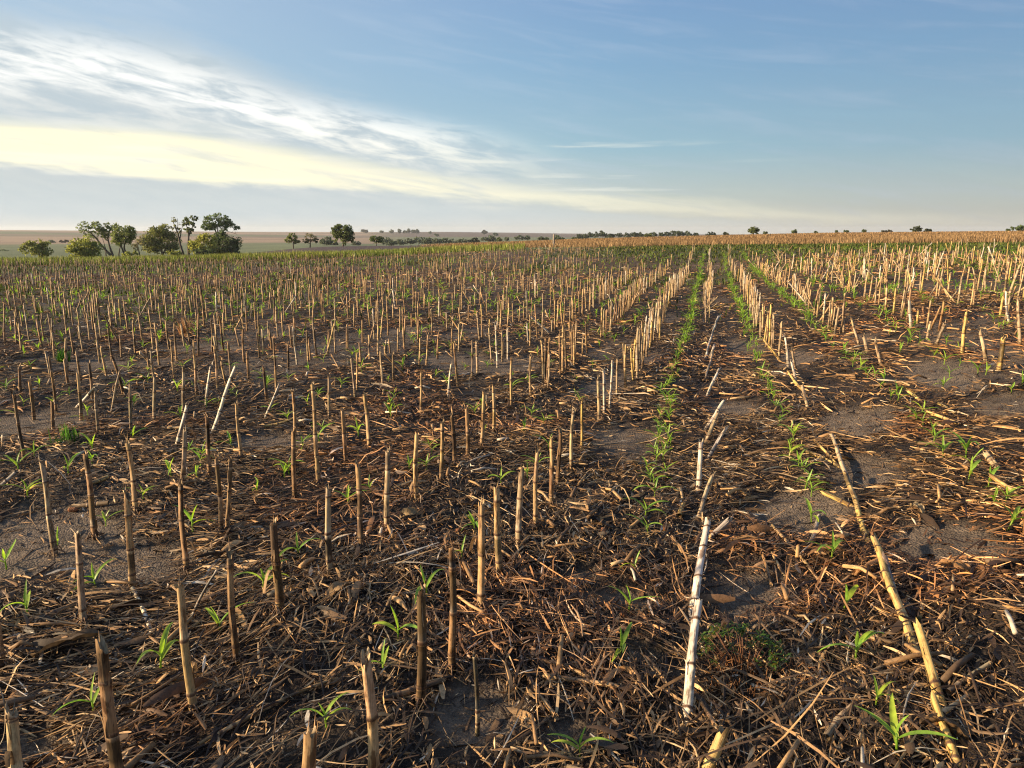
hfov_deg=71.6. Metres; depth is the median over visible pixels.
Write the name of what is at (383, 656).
corn seedling
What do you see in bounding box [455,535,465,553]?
corn seedling
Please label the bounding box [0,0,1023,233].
sky
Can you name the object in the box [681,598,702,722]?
corn stalk
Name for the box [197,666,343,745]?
stalk piece
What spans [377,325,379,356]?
corn stalk
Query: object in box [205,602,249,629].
corn seedling
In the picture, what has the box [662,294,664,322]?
corn stalk
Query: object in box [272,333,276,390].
corn stalk
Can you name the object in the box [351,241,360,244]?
valley bush
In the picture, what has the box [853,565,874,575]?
husk leaf
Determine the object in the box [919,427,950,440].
corn seedling
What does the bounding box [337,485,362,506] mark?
corn seedling
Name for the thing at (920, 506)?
husk leaf
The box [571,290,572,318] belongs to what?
corn stalk
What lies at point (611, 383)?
corn stalk
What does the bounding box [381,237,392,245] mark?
valley bush
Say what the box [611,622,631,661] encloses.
corn seedling
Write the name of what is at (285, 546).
husk leaf
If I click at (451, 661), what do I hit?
corn stalk
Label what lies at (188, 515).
corn seedling
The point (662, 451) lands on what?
corn seedling
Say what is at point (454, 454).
corn stalk
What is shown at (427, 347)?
corn stalk
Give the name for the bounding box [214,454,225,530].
corn stalk
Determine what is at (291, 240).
tree
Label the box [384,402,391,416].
corn seedling
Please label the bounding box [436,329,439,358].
corn stalk
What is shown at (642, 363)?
corn stalk
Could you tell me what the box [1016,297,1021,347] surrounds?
corn stalk
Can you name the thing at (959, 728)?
husk leaf
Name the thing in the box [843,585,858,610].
corn seedling
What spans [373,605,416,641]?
corn seedling
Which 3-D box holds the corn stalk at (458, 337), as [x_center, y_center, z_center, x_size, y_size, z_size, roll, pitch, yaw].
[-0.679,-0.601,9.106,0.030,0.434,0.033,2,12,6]
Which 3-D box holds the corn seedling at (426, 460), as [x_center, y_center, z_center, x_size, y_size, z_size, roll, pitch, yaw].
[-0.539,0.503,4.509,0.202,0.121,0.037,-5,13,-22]
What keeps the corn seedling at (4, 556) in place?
on the ground at (452, 716)
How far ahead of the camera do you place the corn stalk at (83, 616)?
2.73 m
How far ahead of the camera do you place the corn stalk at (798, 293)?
12.06 m
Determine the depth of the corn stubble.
15.63 m
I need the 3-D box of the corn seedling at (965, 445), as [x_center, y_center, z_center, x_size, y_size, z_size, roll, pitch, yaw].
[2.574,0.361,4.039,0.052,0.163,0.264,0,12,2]
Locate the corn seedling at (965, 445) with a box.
[950,431,979,456]
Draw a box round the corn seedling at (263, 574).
[234,559,287,586]
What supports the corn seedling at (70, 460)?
on the ground at (452, 716)
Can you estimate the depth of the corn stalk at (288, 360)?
7.95 m
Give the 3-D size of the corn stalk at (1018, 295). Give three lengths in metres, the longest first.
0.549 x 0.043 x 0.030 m
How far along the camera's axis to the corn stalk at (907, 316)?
8.74 m
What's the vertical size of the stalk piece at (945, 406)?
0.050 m
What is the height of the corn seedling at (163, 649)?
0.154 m
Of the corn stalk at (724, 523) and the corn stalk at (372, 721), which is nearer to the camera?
the corn stalk at (372, 721)
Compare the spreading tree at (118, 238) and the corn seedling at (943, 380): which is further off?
the spreading tree at (118, 238)
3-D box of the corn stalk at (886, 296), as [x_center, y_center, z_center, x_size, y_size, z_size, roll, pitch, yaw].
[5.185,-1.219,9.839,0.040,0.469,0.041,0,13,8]
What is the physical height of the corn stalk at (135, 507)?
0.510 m
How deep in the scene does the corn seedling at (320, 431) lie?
5.09 m
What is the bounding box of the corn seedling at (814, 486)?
[795,481,828,496]
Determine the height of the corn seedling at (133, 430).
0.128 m
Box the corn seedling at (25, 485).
[5,479,39,497]
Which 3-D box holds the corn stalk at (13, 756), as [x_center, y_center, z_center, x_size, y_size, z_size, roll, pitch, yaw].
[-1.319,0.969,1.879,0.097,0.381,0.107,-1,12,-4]
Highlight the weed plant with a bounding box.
[696,620,837,700]
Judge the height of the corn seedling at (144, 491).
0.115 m
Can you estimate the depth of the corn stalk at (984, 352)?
6.09 m
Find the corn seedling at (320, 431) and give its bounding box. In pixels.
[307,422,334,441]
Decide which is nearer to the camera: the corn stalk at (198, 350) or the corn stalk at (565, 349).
the corn stalk at (565, 349)
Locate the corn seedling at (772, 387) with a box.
[765,379,774,392]
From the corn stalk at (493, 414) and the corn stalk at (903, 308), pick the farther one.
the corn stalk at (903, 308)
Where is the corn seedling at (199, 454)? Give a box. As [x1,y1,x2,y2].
[189,448,214,459]
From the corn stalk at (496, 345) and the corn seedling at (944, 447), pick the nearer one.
the corn seedling at (944, 447)
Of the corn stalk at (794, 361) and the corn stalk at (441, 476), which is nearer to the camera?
the corn stalk at (441, 476)
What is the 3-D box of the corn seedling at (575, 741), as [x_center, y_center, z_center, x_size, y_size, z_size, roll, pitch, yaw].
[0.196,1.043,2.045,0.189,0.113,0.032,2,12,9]
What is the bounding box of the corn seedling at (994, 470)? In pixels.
[988,466,999,486]
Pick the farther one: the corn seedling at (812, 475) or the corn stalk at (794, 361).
the corn stalk at (794, 361)
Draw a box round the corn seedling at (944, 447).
[924,435,955,455]
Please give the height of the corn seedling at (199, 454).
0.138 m
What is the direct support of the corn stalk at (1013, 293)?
on the ground at (452, 716)
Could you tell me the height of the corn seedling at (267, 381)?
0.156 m
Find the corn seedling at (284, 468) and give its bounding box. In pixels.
[280,462,290,477]
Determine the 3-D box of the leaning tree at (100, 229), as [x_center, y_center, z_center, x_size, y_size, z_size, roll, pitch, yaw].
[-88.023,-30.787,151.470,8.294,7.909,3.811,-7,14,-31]
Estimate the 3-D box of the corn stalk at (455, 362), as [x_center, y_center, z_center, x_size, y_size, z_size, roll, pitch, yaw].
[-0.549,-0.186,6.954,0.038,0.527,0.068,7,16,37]
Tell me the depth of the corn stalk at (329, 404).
5.82 m
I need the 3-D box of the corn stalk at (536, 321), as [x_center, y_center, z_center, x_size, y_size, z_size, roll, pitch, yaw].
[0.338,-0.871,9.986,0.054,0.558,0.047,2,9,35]
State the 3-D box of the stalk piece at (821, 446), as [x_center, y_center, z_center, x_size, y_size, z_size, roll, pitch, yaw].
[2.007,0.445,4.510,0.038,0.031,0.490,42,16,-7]
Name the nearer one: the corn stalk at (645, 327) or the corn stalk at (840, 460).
the corn stalk at (840, 460)
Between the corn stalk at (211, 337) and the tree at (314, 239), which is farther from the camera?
the tree at (314, 239)
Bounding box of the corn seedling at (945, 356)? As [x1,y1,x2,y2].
[929,349,957,364]
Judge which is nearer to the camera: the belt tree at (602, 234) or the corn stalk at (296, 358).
the corn stalk at (296, 358)
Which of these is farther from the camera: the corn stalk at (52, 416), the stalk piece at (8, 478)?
the corn stalk at (52, 416)
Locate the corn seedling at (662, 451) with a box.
[646,443,669,459]
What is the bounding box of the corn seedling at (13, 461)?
[4,449,37,469]
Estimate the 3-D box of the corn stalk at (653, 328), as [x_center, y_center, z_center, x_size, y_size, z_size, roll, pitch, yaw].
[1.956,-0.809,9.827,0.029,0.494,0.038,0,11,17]
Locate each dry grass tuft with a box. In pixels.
[173,318,193,334]
[314,278,322,288]
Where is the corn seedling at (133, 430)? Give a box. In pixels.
[130,426,144,437]
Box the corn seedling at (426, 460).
[412,455,439,469]
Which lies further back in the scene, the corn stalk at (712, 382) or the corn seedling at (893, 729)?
the corn stalk at (712, 382)
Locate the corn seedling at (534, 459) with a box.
[521,453,554,462]
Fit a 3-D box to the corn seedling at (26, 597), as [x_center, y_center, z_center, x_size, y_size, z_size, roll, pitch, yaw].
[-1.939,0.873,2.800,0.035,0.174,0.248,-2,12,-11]
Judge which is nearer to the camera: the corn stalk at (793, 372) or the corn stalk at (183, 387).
the corn stalk at (183, 387)
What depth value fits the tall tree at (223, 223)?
178.67 m
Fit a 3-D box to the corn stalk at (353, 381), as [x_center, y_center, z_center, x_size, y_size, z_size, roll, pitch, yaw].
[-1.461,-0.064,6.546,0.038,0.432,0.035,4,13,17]
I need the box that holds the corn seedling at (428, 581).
[415,565,443,603]
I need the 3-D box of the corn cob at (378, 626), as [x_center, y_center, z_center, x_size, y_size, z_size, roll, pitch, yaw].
[-0.508,0.925,2.715,0.040,0.027,0.026,-2,-4,3]
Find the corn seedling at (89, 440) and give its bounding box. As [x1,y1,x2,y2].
[80,433,94,448]
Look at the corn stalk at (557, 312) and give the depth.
11.27 m
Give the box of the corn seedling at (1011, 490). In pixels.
[986,486,1023,501]
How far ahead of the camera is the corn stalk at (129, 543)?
3.01 m
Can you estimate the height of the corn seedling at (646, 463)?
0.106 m
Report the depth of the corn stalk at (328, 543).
3.09 m
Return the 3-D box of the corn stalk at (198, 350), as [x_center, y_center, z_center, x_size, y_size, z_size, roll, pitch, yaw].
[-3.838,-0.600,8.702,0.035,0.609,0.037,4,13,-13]
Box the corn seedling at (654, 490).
[634,476,675,495]
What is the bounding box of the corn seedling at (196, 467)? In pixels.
[185,465,198,478]
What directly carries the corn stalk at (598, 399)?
on the ground at (452, 716)
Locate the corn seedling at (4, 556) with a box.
[0,539,15,569]
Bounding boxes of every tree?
[17,238,53,258]
[64,235,103,257]
[75,221,118,255]
[110,224,136,254]
[130,234,145,255]
[141,223,182,254]
[169,217,187,254]
[182,215,198,255]
[187,232,216,254]
[200,212,240,237]
[284,233,300,248]
[302,233,318,247]
[330,224,354,245]
[369,235,383,245]
[599,230,605,236]
[630,232,638,236]
[670,230,675,235]
[747,227,759,233]
[910,225,922,231]
[1010,225,1023,230]
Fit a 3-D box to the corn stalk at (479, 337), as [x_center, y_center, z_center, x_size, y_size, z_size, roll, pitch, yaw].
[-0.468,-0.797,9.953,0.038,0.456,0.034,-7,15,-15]
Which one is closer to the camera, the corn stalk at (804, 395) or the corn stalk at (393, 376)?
the corn stalk at (804, 395)
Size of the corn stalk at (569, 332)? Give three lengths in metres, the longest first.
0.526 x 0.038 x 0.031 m
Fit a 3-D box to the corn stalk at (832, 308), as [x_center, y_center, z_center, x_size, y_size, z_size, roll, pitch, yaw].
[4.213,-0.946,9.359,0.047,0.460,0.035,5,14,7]
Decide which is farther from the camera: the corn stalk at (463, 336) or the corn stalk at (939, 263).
the corn stalk at (939, 263)
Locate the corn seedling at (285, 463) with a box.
[271,457,305,473]
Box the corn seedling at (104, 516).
[97,510,124,525]
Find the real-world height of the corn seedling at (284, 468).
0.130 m
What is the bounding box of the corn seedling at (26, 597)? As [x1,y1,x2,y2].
[0,582,30,615]
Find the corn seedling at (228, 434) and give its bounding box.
[216,431,231,445]
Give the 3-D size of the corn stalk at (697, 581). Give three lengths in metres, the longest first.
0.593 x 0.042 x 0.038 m
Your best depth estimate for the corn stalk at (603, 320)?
10.40 m
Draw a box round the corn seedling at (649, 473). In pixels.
[636,466,665,481]
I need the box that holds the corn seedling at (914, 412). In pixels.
[904,405,925,420]
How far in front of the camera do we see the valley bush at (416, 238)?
480.79 m
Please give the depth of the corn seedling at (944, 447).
4.10 m
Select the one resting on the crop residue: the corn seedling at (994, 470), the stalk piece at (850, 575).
the stalk piece at (850, 575)
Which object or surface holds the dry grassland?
on the ground at (452, 716)
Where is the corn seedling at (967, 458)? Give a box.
[948,448,982,461]
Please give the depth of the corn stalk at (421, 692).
2.25 m
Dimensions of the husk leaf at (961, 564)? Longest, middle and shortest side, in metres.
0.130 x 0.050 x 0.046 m
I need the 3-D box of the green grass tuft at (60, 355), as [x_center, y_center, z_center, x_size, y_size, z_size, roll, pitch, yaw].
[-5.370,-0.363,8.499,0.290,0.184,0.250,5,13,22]
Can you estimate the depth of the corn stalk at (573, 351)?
8.02 m
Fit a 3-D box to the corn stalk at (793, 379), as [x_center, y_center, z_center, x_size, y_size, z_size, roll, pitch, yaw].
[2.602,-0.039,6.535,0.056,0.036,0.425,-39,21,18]
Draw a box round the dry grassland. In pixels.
[416,230,1023,247]
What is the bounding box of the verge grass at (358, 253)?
[0,242,524,265]
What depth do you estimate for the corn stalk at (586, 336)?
8.99 m
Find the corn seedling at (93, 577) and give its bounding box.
[71,559,112,592]
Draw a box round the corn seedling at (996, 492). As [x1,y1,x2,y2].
[987,487,997,501]
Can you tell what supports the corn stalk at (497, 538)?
on the ground at (452, 716)
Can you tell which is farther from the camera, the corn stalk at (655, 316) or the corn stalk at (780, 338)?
the corn stalk at (655, 316)
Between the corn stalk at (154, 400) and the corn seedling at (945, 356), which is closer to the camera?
the corn stalk at (154, 400)
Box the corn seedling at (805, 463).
[790,459,821,471]
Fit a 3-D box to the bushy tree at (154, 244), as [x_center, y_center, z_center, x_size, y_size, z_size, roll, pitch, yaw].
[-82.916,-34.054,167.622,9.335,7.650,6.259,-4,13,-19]
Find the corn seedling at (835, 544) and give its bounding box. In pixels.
[802,530,843,557]
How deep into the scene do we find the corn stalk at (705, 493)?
3.87 m
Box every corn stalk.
[0,622,21,673]
[0,688,22,767]
[3,302,5,344]
[10,389,25,459]
[17,363,21,392]
[28,375,35,419]
[38,453,65,557]
[48,357,57,412]
[50,400,57,428]
[64,337,68,367]
[72,527,97,627]
[75,347,81,382]
[75,383,97,407]
[76,372,82,420]
[82,445,104,542]
[88,359,93,398]
[93,388,99,430]
[95,630,124,767]
[100,346,107,375]
[103,313,118,341]
[107,326,112,360]
[110,353,124,393]
[111,367,122,410]
[123,483,144,589]
[124,433,145,513]
[129,381,132,430]
[132,315,136,352]
[136,298,150,322]
[149,348,154,374]
[152,374,156,419]
[165,320,169,348]
[168,337,175,378]
[170,574,208,719]
[173,319,177,360]
[175,403,188,445]
[176,426,186,484]
[176,479,196,576]
[182,365,184,412]
[183,316,191,343]
[192,347,197,392]
[197,313,199,356]
[199,285,203,308]
[200,414,215,476]
[205,359,213,405]
[210,320,212,351]
[211,360,236,432]
[212,333,219,368]
[213,346,219,391]
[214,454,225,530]
[215,325,218,351]
[218,315,223,350]
[220,356,226,386]
[223,543,246,666]
[224,456,233,529]
[227,342,233,383]
[235,401,248,458]
[237,291,239,320]
[242,327,244,361]
[246,350,249,379]
[256,331,260,357]
[257,310,259,340]
[262,365,267,399]
[263,515,288,618]
[264,380,280,417]
[272,296,275,323]
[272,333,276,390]
[275,306,278,335]
[286,425,300,503]
[287,342,289,369]
[290,390,296,435]
[292,325,297,364]
[293,310,296,346]
[302,710,316,767]
[306,331,308,361]
[309,381,324,485]
[312,325,317,357]
[319,485,335,577]
[326,320,334,354]
[327,373,330,418]
[334,317,335,352]
[341,405,350,464]
[350,356,356,396]
[351,456,369,553]
[355,352,358,390]
[360,647,379,767]
[362,392,376,448]
[368,334,370,358]
[376,446,396,533]
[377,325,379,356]
[379,350,383,385]
[380,307,384,336]
[385,353,407,375]
[387,306,388,334]
[392,351,394,379]
[404,316,405,337]
[406,575,435,716]
[408,431,426,500]
[418,336,420,366]
[419,367,422,410]
[425,333,428,364]
[430,309,432,337]
[435,419,447,482]
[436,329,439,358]
[438,288,440,314]
[438,537,467,680]
[447,363,452,396]
[448,406,459,466]
[449,315,468,342]
[451,325,452,354]
[453,339,458,386]
[458,323,459,351]
[463,403,471,460]
[469,497,492,616]
[470,339,473,378]
[475,339,478,372]
[476,311,480,339]
[476,390,486,447]
[488,327,492,364]
[488,384,497,433]
[489,480,510,575]
[494,320,497,367]
[496,302,498,329]
[499,299,502,328]
[501,327,504,361]
[506,328,508,359]
[508,357,512,405]
[509,466,526,545]
[526,445,543,530]
[527,354,531,394]
[529,313,530,345]
[531,316,548,332]
[534,304,537,337]
[540,335,543,381]
[541,311,543,336]
[543,436,557,507]
[544,336,546,382]
[545,338,549,386]
[547,354,550,389]
[554,300,555,329]
[554,427,562,487]
[557,299,558,326]
[559,329,561,374]
[560,296,562,323]
[561,331,563,373]
[563,404,578,470]
[564,330,566,368]
[569,320,570,346]
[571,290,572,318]
[571,323,573,362]
[573,336,574,365]
[575,294,576,319]
[575,318,577,353]
[577,398,587,449]
[582,288,583,314]
[585,321,587,352]
[596,375,600,421]
[600,307,602,337]
[601,367,606,413]
[603,308,604,334]
[608,360,613,407]
[610,300,611,330]
[615,294,617,319]
[616,356,618,395]
[621,341,624,363]
[624,344,627,387]
[629,344,633,379]
[632,336,635,370]
[636,327,638,377]
[639,327,640,363]
[641,318,642,340]
[641,334,645,369]
[643,316,646,346]
[645,323,648,356]
[648,318,650,348]
[649,320,652,347]
[653,309,654,340]
[654,301,657,329]
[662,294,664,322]
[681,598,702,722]
[688,517,711,618]
[693,439,703,493]
[696,475,713,518]
[701,725,728,767]
[702,471,716,492]
[703,346,715,381]
[703,398,725,431]
[704,316,718,358]
[704,411,719,442]
[705,427,728,461]
[706,366,721,395]
[708,512,735,539]
[709,290,710,318]
[754,291,755,312]
[759,310,761,337]
[761,303,763,331]
[761,336,780,359]
[765,311,768,346]
[768,304,771,346]
[770,322,772,350]
[773,315,774,348]
[778,320,783,357]
[782,333,788,366]
[786,368,801,390]
[788,281,807,304]
[790,358,797,382]
[791,346,796,368]
[801,384,809,408]
[805,278,808,305]
[813,286,819,314]
[816,289,819,317]
[820,490,852,506]
[827,300,830,327]
[829,433,852,485]
[830,296,833,325]
[832,306,835,325]
[839,291,846,333]
[842,304,844,332]
[843,472,871,542]
[851,319,860,344]
[862,333,868,351]
[870,531,920,657]
[874,338,882,364]
[881,549,898,594]
[884,280,887,309]
[900,285,905,316]
[901,280,908,317]
[905,387,922,400]
[906,281,913,319]
[908,300,912,328]
[913,616,948,713]
[926,321,931,338]
[926,410,958,423]
[930,689,960,767]
[933,249,944,279]
[934,320,945,344]
[935,277,954,301]
[938,299,944,330]
[960,308,968,352]
[973,276,977,304]
[978,329,987,361]
[981,450,1002,469]
[985,470,1021,495]
[996,335,1006,370]
[1003,252,1010,292]
[1005,285,1016,319]
[1005,291,1009,321]
[1008,261,1021,293]
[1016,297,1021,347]
[1017,270,1023,296]
[1019,258,1023,285]
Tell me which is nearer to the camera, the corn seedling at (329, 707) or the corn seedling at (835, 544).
the corn seedling at (329, 707)
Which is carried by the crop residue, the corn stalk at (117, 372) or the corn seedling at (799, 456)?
the corn stalk at (117, 372)
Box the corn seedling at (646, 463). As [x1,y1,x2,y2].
[641,456,655,468]
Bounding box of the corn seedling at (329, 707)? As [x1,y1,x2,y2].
[289,692,351,727]
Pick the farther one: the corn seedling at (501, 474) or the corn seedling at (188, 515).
the corn seedling at (501, 474)
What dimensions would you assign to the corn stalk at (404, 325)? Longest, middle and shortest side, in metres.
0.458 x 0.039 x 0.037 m
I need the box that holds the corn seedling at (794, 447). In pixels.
[788,441,804,457]
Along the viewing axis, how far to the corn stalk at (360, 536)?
3.35 m
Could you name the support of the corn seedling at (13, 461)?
on the ground at (452, 716)
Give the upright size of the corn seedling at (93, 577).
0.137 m
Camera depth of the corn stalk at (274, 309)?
11.72 m
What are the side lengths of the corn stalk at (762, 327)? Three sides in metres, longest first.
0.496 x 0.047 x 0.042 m
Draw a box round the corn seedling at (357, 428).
[347,417,363,436]
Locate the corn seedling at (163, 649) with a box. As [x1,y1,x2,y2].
[136,622,179,668]
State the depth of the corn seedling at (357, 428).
5.28 m
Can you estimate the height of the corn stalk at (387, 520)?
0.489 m
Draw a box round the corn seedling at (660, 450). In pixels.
[647,442,670,460]
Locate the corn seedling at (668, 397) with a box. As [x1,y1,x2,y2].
[659,390,678,403]
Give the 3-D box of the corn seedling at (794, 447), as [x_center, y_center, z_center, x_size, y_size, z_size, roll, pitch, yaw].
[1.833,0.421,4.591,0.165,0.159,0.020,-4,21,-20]
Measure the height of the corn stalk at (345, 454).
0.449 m
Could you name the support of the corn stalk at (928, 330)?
on the ground at (452, 716)
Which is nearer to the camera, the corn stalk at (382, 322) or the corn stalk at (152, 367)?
the corn stalk at (152, 367)
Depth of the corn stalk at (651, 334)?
9.24 m
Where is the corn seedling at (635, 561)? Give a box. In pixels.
[623,551,639,568]
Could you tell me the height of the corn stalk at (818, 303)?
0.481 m
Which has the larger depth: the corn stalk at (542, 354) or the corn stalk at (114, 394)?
the corn stalk at (542, 354)
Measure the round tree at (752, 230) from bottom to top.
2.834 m
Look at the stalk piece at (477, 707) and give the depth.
2.17 m
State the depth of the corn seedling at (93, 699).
2.22 m
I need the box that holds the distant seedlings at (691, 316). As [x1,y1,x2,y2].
[0,244,1023,420]
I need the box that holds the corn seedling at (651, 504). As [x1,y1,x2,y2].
[624,498,667,514]
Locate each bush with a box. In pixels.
[121,250,138,256]
[166,249,182,256]
[192,247,212,254]
[206,229,242,254]
[319,236,332,244]
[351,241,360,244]
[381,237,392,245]
[387,240,396,245]
[396,239,404,244]
[404,238,415,244]
[414,236,424,243]
[423,237,431,243]
[431,238,442,243]
[442,238,451,242]
[457,238,469,242]
[469,237,479,242]
[487,235,495,241]
[514,235,525,239]
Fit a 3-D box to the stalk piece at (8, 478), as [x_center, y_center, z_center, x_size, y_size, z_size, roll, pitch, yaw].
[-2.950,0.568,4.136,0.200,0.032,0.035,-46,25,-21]
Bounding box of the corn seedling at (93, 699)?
[55,673,99,711]
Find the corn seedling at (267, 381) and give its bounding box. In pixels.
[258,374,272,383]
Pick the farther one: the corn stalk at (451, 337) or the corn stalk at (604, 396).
the corn stalk at (451, 337)
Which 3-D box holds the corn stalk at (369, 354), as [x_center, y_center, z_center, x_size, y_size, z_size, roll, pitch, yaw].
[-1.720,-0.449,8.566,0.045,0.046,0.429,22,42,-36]
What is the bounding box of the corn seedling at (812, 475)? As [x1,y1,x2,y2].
[802,468,822,480]
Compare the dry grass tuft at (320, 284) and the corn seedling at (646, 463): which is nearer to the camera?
the corn seedling at (646, 463)
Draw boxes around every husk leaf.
[32,629,108,657]
[280,544,299,553]
[326,580,348,597]
[400,507,418,517]
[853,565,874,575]
[909,501,924,513]
[919,712,968,740]
[937,559,970,571]
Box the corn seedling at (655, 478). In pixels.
[640,471,672,482]
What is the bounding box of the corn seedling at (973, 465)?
[968,456,981,480]
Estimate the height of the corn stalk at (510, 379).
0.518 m
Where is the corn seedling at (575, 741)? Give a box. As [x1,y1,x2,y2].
[547,727,611,756]
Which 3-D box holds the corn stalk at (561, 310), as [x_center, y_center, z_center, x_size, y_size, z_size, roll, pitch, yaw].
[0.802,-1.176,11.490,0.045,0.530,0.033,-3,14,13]
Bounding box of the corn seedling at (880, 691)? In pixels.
[874,677,898,705]
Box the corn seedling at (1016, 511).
[996,500,1023,530]
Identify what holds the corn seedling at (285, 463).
on the ground at (452, 716)
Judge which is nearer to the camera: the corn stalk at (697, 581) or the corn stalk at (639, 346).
the corn stalk at (697, 581)
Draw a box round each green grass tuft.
[45,423,79,443]
[55,348,70,361]
[813,297,826,309]
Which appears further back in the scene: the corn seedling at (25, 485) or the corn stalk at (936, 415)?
the corn stalk at (936, 415)
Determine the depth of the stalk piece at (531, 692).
2.28 m
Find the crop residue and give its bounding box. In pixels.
[0,242,1023,767]
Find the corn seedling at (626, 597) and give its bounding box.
[610,585,656,611]
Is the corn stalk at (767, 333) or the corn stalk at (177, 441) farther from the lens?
the corn stalk at (767, 333)
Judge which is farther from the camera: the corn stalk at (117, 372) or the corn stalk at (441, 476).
the corn stalk at (117, 372)
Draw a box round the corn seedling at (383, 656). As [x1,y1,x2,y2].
[357,640,388,672]
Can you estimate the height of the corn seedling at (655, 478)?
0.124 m
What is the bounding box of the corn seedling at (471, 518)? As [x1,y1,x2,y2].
[462,511,477,528]
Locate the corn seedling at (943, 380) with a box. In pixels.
[935,377,953,386]
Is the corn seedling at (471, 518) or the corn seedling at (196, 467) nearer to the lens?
the corn seedling at (471, 518)
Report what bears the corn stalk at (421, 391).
on the ground at (452, 716)
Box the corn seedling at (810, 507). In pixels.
[805,498,825,521]
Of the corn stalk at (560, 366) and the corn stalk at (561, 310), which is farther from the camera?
the corn stalk at (561, 310)
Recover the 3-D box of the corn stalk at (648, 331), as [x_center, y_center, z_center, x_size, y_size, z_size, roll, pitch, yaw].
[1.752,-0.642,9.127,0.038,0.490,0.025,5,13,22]
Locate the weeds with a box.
[0,241,1023,345]
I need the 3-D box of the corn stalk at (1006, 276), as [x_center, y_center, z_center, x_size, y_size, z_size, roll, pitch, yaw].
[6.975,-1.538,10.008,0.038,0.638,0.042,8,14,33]
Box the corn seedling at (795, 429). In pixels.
[787,422,801,439]
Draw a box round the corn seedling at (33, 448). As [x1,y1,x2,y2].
[20,441,49,455]
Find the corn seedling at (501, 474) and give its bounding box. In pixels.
[487,466,515,482]
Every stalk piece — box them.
[0,469,19,488]
[32,600,76,622]
[70,501,108,507]
[73,728,90,761]
[92,475,108,484]
[130,586,151,631]
[191,567,219,616]
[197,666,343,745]
[264,417,298,427]
[379,678,446,703]
[440,568,476,576]
[473,644,479,736]
[523,666,559,719]
[528,688,552,730]
[530,672,625,686]
[542,658,610,688]
[553,484,595,491]
[592,492,628,497]
[677,501,685,516]
[683,677,718,728]
[747,511,784,578]
[757,531,772,586]
[771,524,825,587]
[793,444,840,467]
[807,514,820,545]
[814,439,838,467]
[822,685,874,740]
[823,573,852,596]
[844,629,904,647]
[865,688,930,696]
[938,403,956,413]
[940,579,971,590]
[946,660,992,694]
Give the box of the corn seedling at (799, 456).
[779,449,804,465]
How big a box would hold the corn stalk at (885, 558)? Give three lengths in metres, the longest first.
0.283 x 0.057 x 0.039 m
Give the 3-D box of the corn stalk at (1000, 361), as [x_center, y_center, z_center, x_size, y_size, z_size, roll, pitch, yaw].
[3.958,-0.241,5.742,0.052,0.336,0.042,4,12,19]
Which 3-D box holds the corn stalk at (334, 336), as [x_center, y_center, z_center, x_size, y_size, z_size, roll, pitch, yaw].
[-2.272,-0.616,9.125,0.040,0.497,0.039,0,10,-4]
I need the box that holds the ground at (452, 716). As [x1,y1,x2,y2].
[0,230,1023,767]
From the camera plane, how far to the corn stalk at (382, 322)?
10.41 m
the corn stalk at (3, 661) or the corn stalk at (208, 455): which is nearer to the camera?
the corn stalk at (3, 661)
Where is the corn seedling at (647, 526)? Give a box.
[628,514,661,530]
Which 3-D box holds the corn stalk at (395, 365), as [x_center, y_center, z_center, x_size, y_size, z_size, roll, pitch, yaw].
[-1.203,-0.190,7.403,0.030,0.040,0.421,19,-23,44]
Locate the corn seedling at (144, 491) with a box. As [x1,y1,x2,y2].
[137,484,152,497]
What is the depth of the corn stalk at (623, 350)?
7.09 m
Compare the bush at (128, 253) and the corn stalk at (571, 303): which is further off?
the bush at (128, 253)
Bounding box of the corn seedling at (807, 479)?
[797,469,828,488]
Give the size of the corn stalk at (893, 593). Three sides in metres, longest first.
0.838 x 0.043 x 0.041 m
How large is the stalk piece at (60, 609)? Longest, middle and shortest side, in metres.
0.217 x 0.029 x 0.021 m
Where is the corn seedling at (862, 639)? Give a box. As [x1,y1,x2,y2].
[818,630,883,657]
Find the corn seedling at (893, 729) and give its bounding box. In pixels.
[854,693,957,752]
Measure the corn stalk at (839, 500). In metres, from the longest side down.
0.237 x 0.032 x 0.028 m
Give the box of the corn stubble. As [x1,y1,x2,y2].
[0,237,1023,384]
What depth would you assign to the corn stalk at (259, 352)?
8.66 m
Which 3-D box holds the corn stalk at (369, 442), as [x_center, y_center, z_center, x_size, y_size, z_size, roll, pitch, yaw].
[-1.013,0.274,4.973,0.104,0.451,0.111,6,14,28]
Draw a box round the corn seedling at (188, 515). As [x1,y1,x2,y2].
[175,505,212,531]
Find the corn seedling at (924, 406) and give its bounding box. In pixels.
[913,401,937,412]
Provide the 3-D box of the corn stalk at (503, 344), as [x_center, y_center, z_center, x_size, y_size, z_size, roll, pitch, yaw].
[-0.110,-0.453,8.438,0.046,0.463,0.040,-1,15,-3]
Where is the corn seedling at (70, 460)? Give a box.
[63,453,78,472]
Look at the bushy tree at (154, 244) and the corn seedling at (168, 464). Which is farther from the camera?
the bushy tree at (154, 244)
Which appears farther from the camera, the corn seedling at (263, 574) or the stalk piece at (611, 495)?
the stalk piece at (611, 495)
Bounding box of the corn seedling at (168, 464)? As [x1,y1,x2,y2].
[164,459,172,475]
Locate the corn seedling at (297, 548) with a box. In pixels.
[279,532,318,555]
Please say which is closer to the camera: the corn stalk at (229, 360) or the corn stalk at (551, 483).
the corn stalk at (551, 483)
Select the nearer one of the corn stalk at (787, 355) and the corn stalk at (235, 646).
the corn stalk at (235, 646)

